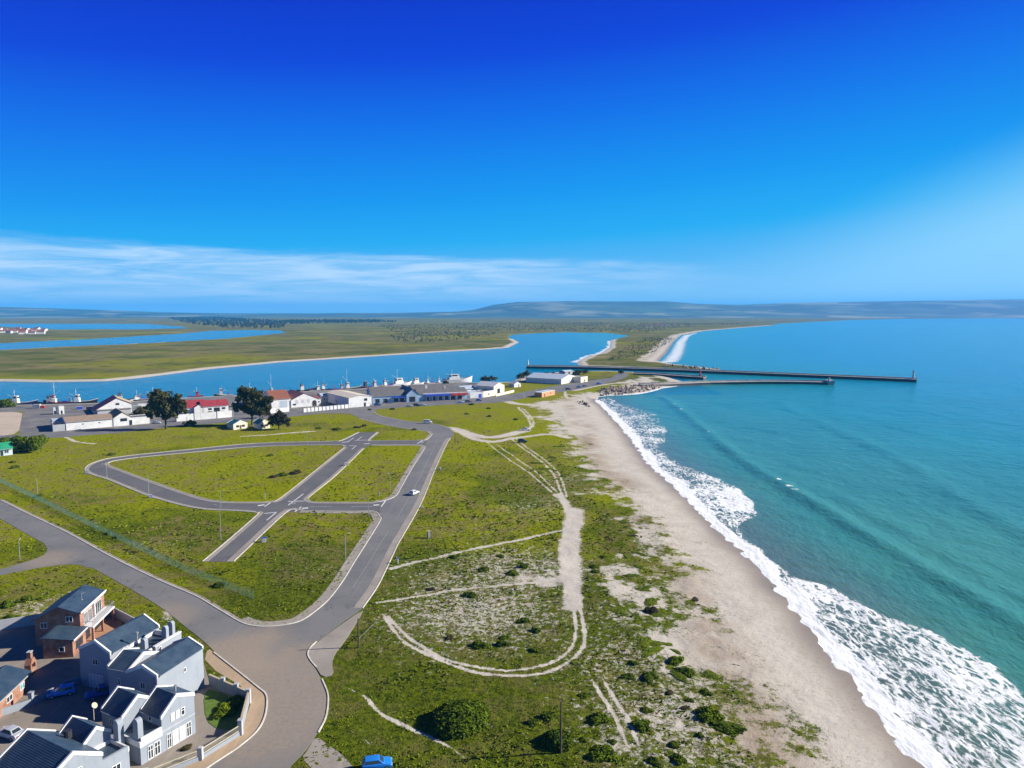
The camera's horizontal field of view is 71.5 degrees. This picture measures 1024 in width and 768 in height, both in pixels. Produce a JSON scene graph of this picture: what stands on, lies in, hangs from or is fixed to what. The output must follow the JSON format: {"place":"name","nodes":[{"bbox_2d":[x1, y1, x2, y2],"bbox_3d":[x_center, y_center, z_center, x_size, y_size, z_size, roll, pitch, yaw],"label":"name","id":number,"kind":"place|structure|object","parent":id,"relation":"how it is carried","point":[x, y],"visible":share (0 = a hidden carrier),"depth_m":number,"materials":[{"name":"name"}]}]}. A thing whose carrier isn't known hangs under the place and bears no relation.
{"place":"outdoors","nodes":[
{"label":"outdoors","id":0,"kind":"place"},
{"bbox_2d":[0,665,31,717],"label":"brick house","id":1,"kind":"structure","parent":0,"point":[14,685],"depth_m":110.32,"materials":[{"name":"orange brick"}]},
{"bbox_2d":[0,543,91,574],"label":"side road","id":2,"kind":"structure","parent":0,"point":[51,556],"depth_m":171.06,"materials":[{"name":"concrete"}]},
{"bbox_2d":[92,685,195,764],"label":"white house","id":3,"kind":"structure","parent":0,"point":[155,722],"depth_m":98.04,"materials":[{"name":"paint"}]},
{"bbox_2d":[147,744,153,759],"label":"window","id":4,"kind":"structure","parent":3,"relation":"in","point":[150,748],"depth_m":95.61,"materials":[{"name":"white paint"}]},
{"bbox_2d":[154,740,160,755],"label":"window","id":5,"kind":"structure","parent":3,"relation":"in","point":[157,746],"depth_m":96.45,"materials":[{"name":"white paint"}]},
{"bbox_2d":[167,732,171,748],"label":"french door","id":6,"kind":"structure","parent":3,"relation":"in","point":[169,737],"depth_m":98.04,"materials":[{"name":"white paint"}]},
{"bbox_2d":[172,728,178,745],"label":"french door","id":7,"kind":"structure","parent":3,"relation":"in","point":[175,734],"depth_m":98.93,"materials":[{"name":"white paint"}]},
{"bbox_2d":[179,724,185,740],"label":"french door","id":8,"kind":"structure","parent":3,"relation":"in","point":[182,729],"depth_m":99.88,"materials":[{"name":"white paint"}]},
{"bbox_2d":[186,721,191,736],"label":"french door","id":9,"kind":"structure","parent":3,"relation":"in","point":[188,725],"depth_m":100.76,"materials":[{"name":"white paint"}]},
{"bbox_2d":[204,689,241,729],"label":"lawn","id":10,"kind":"structure","parent":0,"point":[213,699],"depth_m":107.22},
{"bbox_2d":[211,702,238,719],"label":"bush","id":11,"kind":"object","parent":10,"relation":"on","point":[222,710],"visible":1,"depth_m":106.32,"materials":[{"name":"green plant"}]},
{"bbox_2d":[226,695,244,705],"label":"bush","id":12,"kind":"object","parent":10,"relation":"on","point":[237,700],"visible":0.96,"depth_m":109.08,"materials":[{"name":"green plant"}]},
{"bbox_2d":[182,649,265,767],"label":"sidewalk","id":13,"kind":"structure","parent":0,"point":[255,715],"depth_m":107.69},
{"bbox_2d":[0,407,453,767],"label":"road","id":14,"kind":"structure","parent":0,"point":[274,663],"depth_m":136.22,"materials":[{"name":"asphalt"}]},
{"bbox_2d":[1,412,450,767],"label":"kerb","id":15,"kind":"structure","parent":14,"relation":"on","point":[258,687],"depth_m":186.39,"materials":[{"name":"concrete"}]},
{"bbox_2d":[258,437,422,519],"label":"road marking","id":16,"kind":"object","parent":14,"relation":"on","point":[307,507],"visible":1,"depth_m":221.35,"materials":[{"name":"paint"}]},
{"bbox_2d":[41,382,457,404],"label":"quay","id":17,"kind":"structure","parent":0,"point":[236,395],"depth_m":506.85,"materials":[{"name":"concrete"}]},
{"bbox_2d":[89,440,426,512],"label":"estate road","id":18,"kind":"structure","parent":0,"point":[98,468],"depth_m":242.75,"materials":[{"name":"asphalt"}]},
{"bbox_2d":[208,432,375,561],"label":"estate cross road","id":19,"kind":"structure","parent":0,"point":[305,489],"depth_m":228.49,"materials":[{"name":"asphalt"}]},
{"bbox_2d":[0,373,628,437],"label":"harbour road","id":20,"kind":"structure","parent":0,"point":[516,396],"depth_m":434.90,"materials":[{"name":"asphalt"}]},
{"bbox_2d":[309,611,362,676],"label":"corner pavement","id":21,"kind":"structure","parent":0,"point":[323,651],"depth_m":127.97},
{"bbox_2d":[0,324,724,402],"bbox_3d":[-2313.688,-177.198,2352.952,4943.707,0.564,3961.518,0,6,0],"label":"river","id":22,"kind":"structure","parent":0,"point":[509,364],"depth_m":756.24,"materials":[{"name":"liquid"}]},
{"bbox_2d":[9,394,37,404],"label":"fishing boat","id":23,"kind":"object","parent":22,"relation":"on","point":[16,399],"visible":0.7,"depth_m":462.91,"materials":[{"name":"white paint"}]},
{"bbox_2d":[43,383,71,403],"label":"fishing boat","id":24,"kind":"object","parent":22,"relation":"on","point":[53,399],"visible":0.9,"depth_m":466.96,"materials":[{"name":"white paint"}]},
{"bbox_2d":[69,388,97,403],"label":"fishing boat","id":25,"kind":"object","parent":22,"relation":"on","point":[77,399],"visible":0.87,"depth_m":470.24,"materials":[{"name":"white paint"}]},
{"bbox_2d":[390,375,411,385],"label":"fishing boat","id":26,"kind":"object","parent":22,"relation":"on","point":[398,381],"visible":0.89,"depth_m":584.44,"materials":[{"name":"white paint"}]},
{"bbox_2d":[442,371,471,381],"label":"fishing boat","id":27,"kind":"object","parent":22,"relation":"on","point":[454,378],"visible":0.88,"depth_m":612.40,"materials":[{"name":"white paint"}]},
{"bbox_2d":[0,317,930,767],"bbox_3d":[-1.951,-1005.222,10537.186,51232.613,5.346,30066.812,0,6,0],"label":"ground","id":28,"kind":"structure","parent":0,"point":[766,641],"depth_m":173.42,"materials":[{"name":"plant"}]},
{"bbox_2d":[0,441,12,455],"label":"green roofed house","id":29,"kind":"structure","parent":28,"relation":"on","point":[6,448],"depth_m":299.23,"materials":[{"name":"grey paint"}]},
{"bbox_2d":[0,412,21,435],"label":"dirt lot","id":30,"kind":"structure","parent":28,"relation":"on","point":[10,422],"depth_m":387.82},
{"bbox_2d":[0,434,48,451],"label":"hedge","id":31,"kind":"object","parent":28,"relation":"on","point":[23,443],"visible":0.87,"depth_m":303.63,"materials":[{"name":"green plant"}]},
{"bbox_2d":[0,615,243,767],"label":"house yard","id":32,"kind":"structure","parent":28,"relation":"on","point":[56,712],"depth_m":109.50,"materials":[{"name":"concrete"}]},
{"bbox_2d":[0,725,24,741],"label":"parked car","id":33,"kind":"object","parent":32,"relation":"on","point":[11,733],"visible":0.81,"depth_m":100.20,"materials":[{"name":"silver paint"}]},
{"bbox_2d":[24,650,36,675],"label":"braai chimney","id":34,"kind":"object","parent":32,"relation":"on","point":[30,664],"visible":0.8,"depth_m":118.03,"materials":[{"name":"orange brick"}]},
{"bbox_2d":[2,677,80,715],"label":"yard wall","id":35,"kind":"structure","parent":32,"relation":"on","point":[32,700],"depth_m":108.75,"materials":[{"name":"white paint"}]},
{"bbox_2d":[46,682,76,698],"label":"parked car","id":36,"kind":"object","parent":32,"relation":"on","point":[69,689],"visible":1,"depth_m":111.43,"materials":[{"name":"paint"}]},
{"bbox_2d":[0,715,129,767],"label":"white house","id":37,"kind":"structure","parent":32,"relation":"on","point":[74,741],"depth_m":89.48,"materials":[{"name":"paint"}]},
{"bbox_2d":[0,605,133,629],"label":"boundary wall","id":38,"kind":"structure","parent":32,"relation":"on","point":[22,621],"depth_m":136.26,"materials":[{"name":"grey paint"}]},
{"bbox_2d":[33,584,122,658],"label":"brick house","id":39,"kind":"structure","parent":32,"relation":"on","point":[68,625],"depth_m":128.38,"materials":[{"name":"brown brick"}]},
{"bbox_2d":[95,598,101,613],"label":"balcony door","id":40,"kind":"structure","parent":39,"relation":"in","point":[98,607],"depth_m":136.05,"materials":[{"name":"white paint"}]},
{"bbox_2d":[84,683,108,700],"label":"parked car","id":41,"kind":"object","parent":32,"relation":"on","point":[99,690],"visible":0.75,"depth_m":110.79,"materials":[{"name":"blue paint"}]},
{"bbox_2d":[78,613,203,694],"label":"white house","id":42,"kind":"structure","parent":32,"relation":"on","point":[142,653],"depth_m":112.83,"materials":[{"name":"paint"}]},
{"bbox_2d":[89,673,103,687],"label":"garage door","id":43,"kind":"structure","parent":42,"relation":"in","point":[94,680],"depth_m":113.87,"materials":[{"name":"white paint"}]},
{"bbox_2d":[154,726,239,767],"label":"railing fence","id":44,"kind":"object","parent":32,"relation":"on","point":[201,755],"visible":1,"depth_m":95.73,"materials":[{"name":"white paint"}]},
{"bbox_2d":[208,674,250,735],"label":"garden wall","id":45,"kind":"structure","parent":32,"relation":"on","point":[221,683],"depth_m":110.88,"materials":[{"name":"grey paint"}]},
{"bbox_2d":[0,479,253,598],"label":"fence","id":46,"kind":"object","parent":28,"relation":"on","point":[89,522],"visible":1,"depth_m":185.50,"materials":[{"name":"green metal"}]},
{"bbox_2d":[145,388,188,428],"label":"tree","id":47,"kind":"object","parent":28,"relation":"on","point":[166,405],"visible":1,"depth_m":362.71,"materials":[{"name":"green plant"}]},
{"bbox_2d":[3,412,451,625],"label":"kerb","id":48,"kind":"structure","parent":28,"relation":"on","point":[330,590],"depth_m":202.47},
{"bbox_2d":[227,419,247,429],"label":"hut","id":49,"kind":"object","parent":28,"relation":"on","point":[234,424],"visible":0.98,"depth_m":366.56,"materials":[{"name":"white paint"}]},
{"bbox_2d":[0,382,477,433],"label":"harbour yard","id":50,"kind":"structure","parent":28,"relation":"on","point":[36,421],"depth_m":430.62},
{"bbox_2d":[0,398,16,406],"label":"tree","id":51,"kind":"object","parent":50,"relation":"on","point":[6,403],"visible":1,"depth_m":449.12,"materials":[{"name":"green plant"}]},
{"bbox_2d":[51,418,64,431],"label":"building","id":52,"kind":"structure","parent":50,"relation":"on","point":[57,424],"depth_m":360.60,"materials":[{"name":"grey paint"}]},
{"bbox_2d":[61,408,149,430],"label":"warehouse","id":53,"kind":"structure","parent":50,"relation":"on","point":[115,417],"depth_m":373.18,"materials":[{"name":"grey paint"}]},
{"bbox_2d":[91,395,131,413],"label":"net store","id":54,"kind":"structure","parent":50,"relation":"on","point":[109,404],"depth_m":423.38,"materials":[{"name":"white paint"}]},
{"bbox_2d":[133,406,147,414],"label":"tree","id":55,"kind":"object","parent":50,"relation":"on","point":[140,411],"visible":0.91,"depth_m":406.22,"materials":[{"name":"green plant"}]},
{"bbox_2d":[179,399,228,412],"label":"red roofed office","id":56,"kind":"structure","parent":50,"relation":"on","point":[198,405],"depth_m":428.74,"materials":[{"name":"grey paint"}]},
{"bbox_2d":[175,410,232,421],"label":"perimeter wall","id":57,"kind":"structure","parent":50,"relation":"on","point":[205,415],"depth_m":399.23,"materials":[{"name":"white paint"}]},
{"bbox_2d":[262,389,320,408],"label":"boathouse","id":58,"kind":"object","parent":50,"relation":"on","point":[285,398],"visible":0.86,"depth_m":449.65,"materials":[{"name":"paint"}]},
{"bbox_2d":[317,393,327,402],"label":"net shed","id":59,"kind":"structure","parent":50,"relation":"on","point":[323,397],"depth_m":474.30,"materials":[{"name":"grey paint"}]},
{"bbox_2d":[303,404,348,411],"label":"panel wall","id":60,"kind":"structure","parent":50,"relation":"on","point":[311,409],"depth_m":436.03,"materials":[{"name":"white paint"}]},
{"bbox_2d":[325,390,371,407],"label":"warehouse","id":61,"kind":"structure","parent":50,"relation":"on","point":[349,398],"depth_m":455.04,"materials":[{"name":"grey paint"}]},
{"bbox_2d":[366,383,467,402],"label":"fish market","id":62,"kind":"structure","parent":50,"relation":"on","point":[422,392],"depth_m":484.16,"materials":[{"name":"grey paint"}]},
{"bbox_2d":[467,390,482,397],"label":"ice plant","id":63,"kind":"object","parent":50,"relation":"on","point":[474,394],"visible":0.9,"depth_m":498.41,"materials":[{"name":"white paint"}]},
{"bbox_2d":[475,381,503,396],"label":"cream house","id":64,"kind":"structure","parent":50,"relation":"on","point":[488,388],"depth_m":514.98,"materials":[{"name":"white paint"}]},
{"bbox_2d":[231,385,273,424],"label":"tree","id":65,"kind":"object","parent":28,"relation":"on","point":[254,402],"visible":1,"depth_m":375.58,"materials":[{"name":"green plant"}]},
{"bbox_2d":[252,418,269,428],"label":"hut","id":66,"kind":"object","parent":28,"relation":"on","point":[258,423],"visible":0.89,"depth_m":368.33,"materials":[{"name":"white paint"}]},
{"bbox_2d":[267,409,290,428],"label":"tree","id":67,"kind":"object","parent":28,"relation":"on","point":[278,418],"visible":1,"depth_m":364.38,"materials":[{"name":"green plant"}]},
{"bbox_2d":[168,316,395,327],"bbox_3d":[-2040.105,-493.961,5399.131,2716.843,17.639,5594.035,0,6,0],"label":"woods","id":68,"kind":"object","parent":28,"relation":"on","point":[193,320],"visible":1,"depth_m":4131.39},
{"bbox_2d":[303,738,351,767],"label":"layby","id":69,"kind":"structure","parent":28,"relation":"on","point":[321,759],"depth_m":96.22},
{"bbox_2d":[362,754,392,767],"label":"parked car","id":70,"kind":"object","parent":28,"relation":"on","point":[375,761],"visible":1,"depth_m":93.48,"materials":[{"name":"paint"}]},
{"bbox_2d":[0,418,813,767],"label":"grass","id":71,"kind":"structure","parent":28,"relation":"on","point":[490,648],"depth_m":159.78,"materials":[{"name":"plant"}]},
{"bbox_2d":[0,599,16,608],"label":"bush","id":72,"kind":"object","parent":71,"relation":"on","point":[6,603],"visible":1,"depth_m":144.81,"materials":[{"name":"green plant"}]},
{"bbox_2d":[14,596,34,602],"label":"bush","id":73,"kind":"object","parent":71,"relation":"on","point":[23,599],"visible":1,"depth_m":147.77,"materials":[{"name":"green plant"}]},
{"bbox_2d":[213,582,229,588],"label":"bush","id":74,"kind":"object","parent":71,"relation":"on","point":[217,585],"visible":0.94,"depth_m":156.01,"materials":[{"name":"green plant"}]},
{"bbox_2d":[461,592,476,597],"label":"bush","id":75,"kind":"object","parent":71,"relation":"on","point":[470,594],"visible":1,"depth_m":150.68,"materials":[{"name":"green plant"}]},
{"bbox_2d":[497,640,510,646],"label":"bush","id":76,"kind":"object","parent":71,"relation":"on","point":[501,643],"visible":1,"depth_m":128.44,"materials":[{"name":"green plant"}]},
{"bbox_2d":[539,711,554,721],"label":"bush","id":77,"kind":"object","parent":71,"relation":"on","point":[547,716],"visible":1,"depth_m":104.95,"materials":[{"name":"green plant"}]},
{"bbox_2d":[587,744,619,763],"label":"bush","id":78,"kind":"object","parent":71,"relation":"on","point":[602,753],"visible":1,"depth_m":95.88,"materials":[{"name":"green plant"}]},
{"bbox_2d":[643,671,659,682],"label":"bush","id":79,"kind":"object","parent":71,"relation":"on","point":[649,676],"visible":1,"depth_m":116.65,"materials":[{"name":"green plant"}]},
{"bbox_2d":[644,606,658,613],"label":"bush","id":80,"kind":"object","parent":71,"relation":"on","point":[650,610],"visible":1,"depth_m":142.50,"materials":[{"name":"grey plant"}]},
{"bbox_2d":[694,706,725,723],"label":"bush","id":81,"kind":"object","parent":71,"relation":"on","point":[705,714],"visible":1,"depth_m":105.08,"materials":[{"name":"green plant"}]},
{"bbox_2d":[704,669,717,678],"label":"bush","id":82,"kind":"object","parent":71,"relation":"on","point":[710,673],"visible":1,"depth_m":118.42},
{"bbox_2d":[708,719,747,736],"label":"bush","id":83,"kind":"object","parent":71,"relation":"on","point":[728,728],"visible":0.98,"depth_m":102.51,"materials":[{"name":"green plant"}]},
{"bbox_2d":[428,698,490,740],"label":"bush","id":84,"kind":"object","parent":28,"relation":"on","point":[457,718],"visible":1,"depth_m":102.67,"materials":[{"name":"green plant"}]},
{"bbox_2d":[472,640,490,649],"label":"bush","id":85,"kind":"object","parent":28,"relation":"on","point":[478,644],"visible":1,"depth_m":127.60,"materials":[{"name":"green plant"}]},
{"bbox_2d":[526,718,539,726],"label":"bush","id":86,"kind":"object","parent":28,"relation":"on","point":[532,722],"visible":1,"depth_m":103.64,"materials":[{"name":"green plant"}]},
{"bbox_2d":[535,389,554,397],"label":"toilet block","id":87,"kind":"structure","parent":28,"relation":"on","point":[544,393],"depth_m":506.44,"materials":[{"name":"beige paint"}]},
{"bbox_2d":[525,372,574,383],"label":"boat shed","id":88,"kind":"object","parent":28,"relation":"on","point":[548,378],"visible":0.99,"depth_m":603.18,"materials":[{"name":"grey paint"}]},
{"bbox_2d":[540,728,573,751],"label":"bush","id":89,"kind":"object","parent":28,"relation":"on","point":[550,739],"visible":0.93,"depth_m":98.23,"materials":[{"name":"green plant"}]},
{"bbox_2d":[560,701,561,753],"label":"utility pole","id":90,"kind":"object","parent":28,"relation":"on","point":[560,727],"visible":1,"depth_m":96.56,"materials":[{"name":"brown wood"}]},
{"bbox_2d":[380,322,749,341],"bbox_3d":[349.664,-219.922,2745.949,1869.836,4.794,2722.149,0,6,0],"label":"scrub","id":91,"kind":"object","parent":28,"relation":"on","point":[549,323],"visible":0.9,"depth_m":2636.69,"materials":[{"name":"green plant"}]},
{"bbox_2d":[573,376,587,382],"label":"store room","id":92,"kind":"object","parent":28,"relation":"on","point":[580,379],"visible":1,"depth_m":609.52,"materials":[{"name":"paint"}]},
{"bbox_2d":[588,711,610,725],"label":"bush","id":93,"kind":"object","parent":28,"relation":"on","point":[598,718],"visible":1,"depth_m":104.11,"materials":[{"name":"green plant"}]},
{"bbox_2d":[620,673,634,679],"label":"bush","id":94,"kind":"object","parent":28,"relation":"on","point":[629,676],"visible":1,"depth_m":117.03,"materials":[{"name":"green plant"}]},
{"bbox_2d":[608,337,671,359],"bbox_3d":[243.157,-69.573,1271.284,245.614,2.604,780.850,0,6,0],"label":"scrub","id":95,"kind":"object","parent":28,"relation":"on","point":[643,347],"visible":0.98,"depth_m":1219.22,"materials":[{"name":"green plant"}]},
{"bbox_2d":[630,719,651,732],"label":"bush","id":96,"kind":"object","parent":28,"relation":"on","point":[642,725],"visible":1,"depth_m":102.63,"materials":[{"name":"green plant"}]},
{"bbox_2d":[636,637,652,649],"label":"bush","id":97,"kind":"object","parent":28,"relation":"on","point":[643,643],"visible":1,"depth_m":129.03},
{"bbox_2d":[644,597,657,606],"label":"bush","id":98,"kind":"object","parent":28,"relation":"on","point":[651,601],"visible":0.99,"depth_m":147.33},
{"bbox_2d":[641,645,664,657],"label":"bush","id":99,"kind":"object","parent":28,"relation":"on","point":[649,651],"visible":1,"depth_m":125.94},
{"bbox_2d":[645,755,661,766],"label":"bush","id":100,"kind":"object","parent":28,"relation":"on","point":[651,760],"visible":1,"depth_m":94.59,"materials":[{"name":"green plant"}]},
{"bbox_2d":[668,656,684,665],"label":"bush","id":101,"kind":"object","parent":28,"relation":"on","point":[675,660],"visible":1,"depth_m":121.93,"materials":[{"name":"green plant"}]},
{"bbox_2d":[670,753,686,764],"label":"bush","id":102,"kind":"object","parent":28,"relation":"on","point":[678,758],"visible":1,"depth_m":94.96,"materials":[{"name":"green plant"}]},
{"bbox_2d":[670,669,687,681],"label":"bush","id":103,"kind":"object","parent":28,"relation":"on","point":[678,675],"visible":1,"depth_m":117.27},
{"bbox_2d":[675,666,694,677],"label":"bush","id":104,"kind":"object","parent":28,"relation":"on","point":[687,672],"visible":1,"depth_m":118.39,"materials":[{"name":"green plant"}]},
{"bbox_2d":[700,687,714,695],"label":"bush","id":105,"kind":"object","parent":28,"relation":"on","point":[704,691],"visible":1,"depth_m":112.39,"materials":[{"name":"green plant"}]},
{"bbox_2d":[0,299,1023,317],"bbox_3d":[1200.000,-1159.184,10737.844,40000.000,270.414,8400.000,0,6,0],"label":"hills","id":106,"kind":"structure","parent":0,"point":[1009,308],"depth_m":8367.94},
{"bbox_2d":[0,0,1023,312],"label":"sky","id":107,"kind":"structure","parent":0,"point":[178,156],"materials":[{"name":"blue"}]},
{"bbox_2d":[563,318,1023,767],"bbox_3d":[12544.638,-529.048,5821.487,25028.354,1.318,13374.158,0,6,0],"label":"sea","id":108,"kind":"structure","parent":0,"point":[873,530],"depth_m":244.11,"materials":[{"name":"liquid"}]},
{"bbox_2d":[633,372,705,379],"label":"breakwater","id":109,"kind":"object","parent":108,"relation":"in","point":[701,377],"visible":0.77,"depth_m":663.92,"materials":[{"name":"concrete"}]},
{"bbox_2d":[526,365,916,381],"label":"breakwater","id":110,"kind":"object","parent":108,"relation":"in","point":[879,378],"visible":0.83,"depth_m":698.84,"materials":[{"name":"concrete"}]},
{"bbox_2d":[638,380,834,385],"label":"breakwater","id":111,"kind":"object","parent":108,"relation":"in","point":[720,382],"visible":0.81,"depth_m":601.76,"materials":[{"name":"concrete"}]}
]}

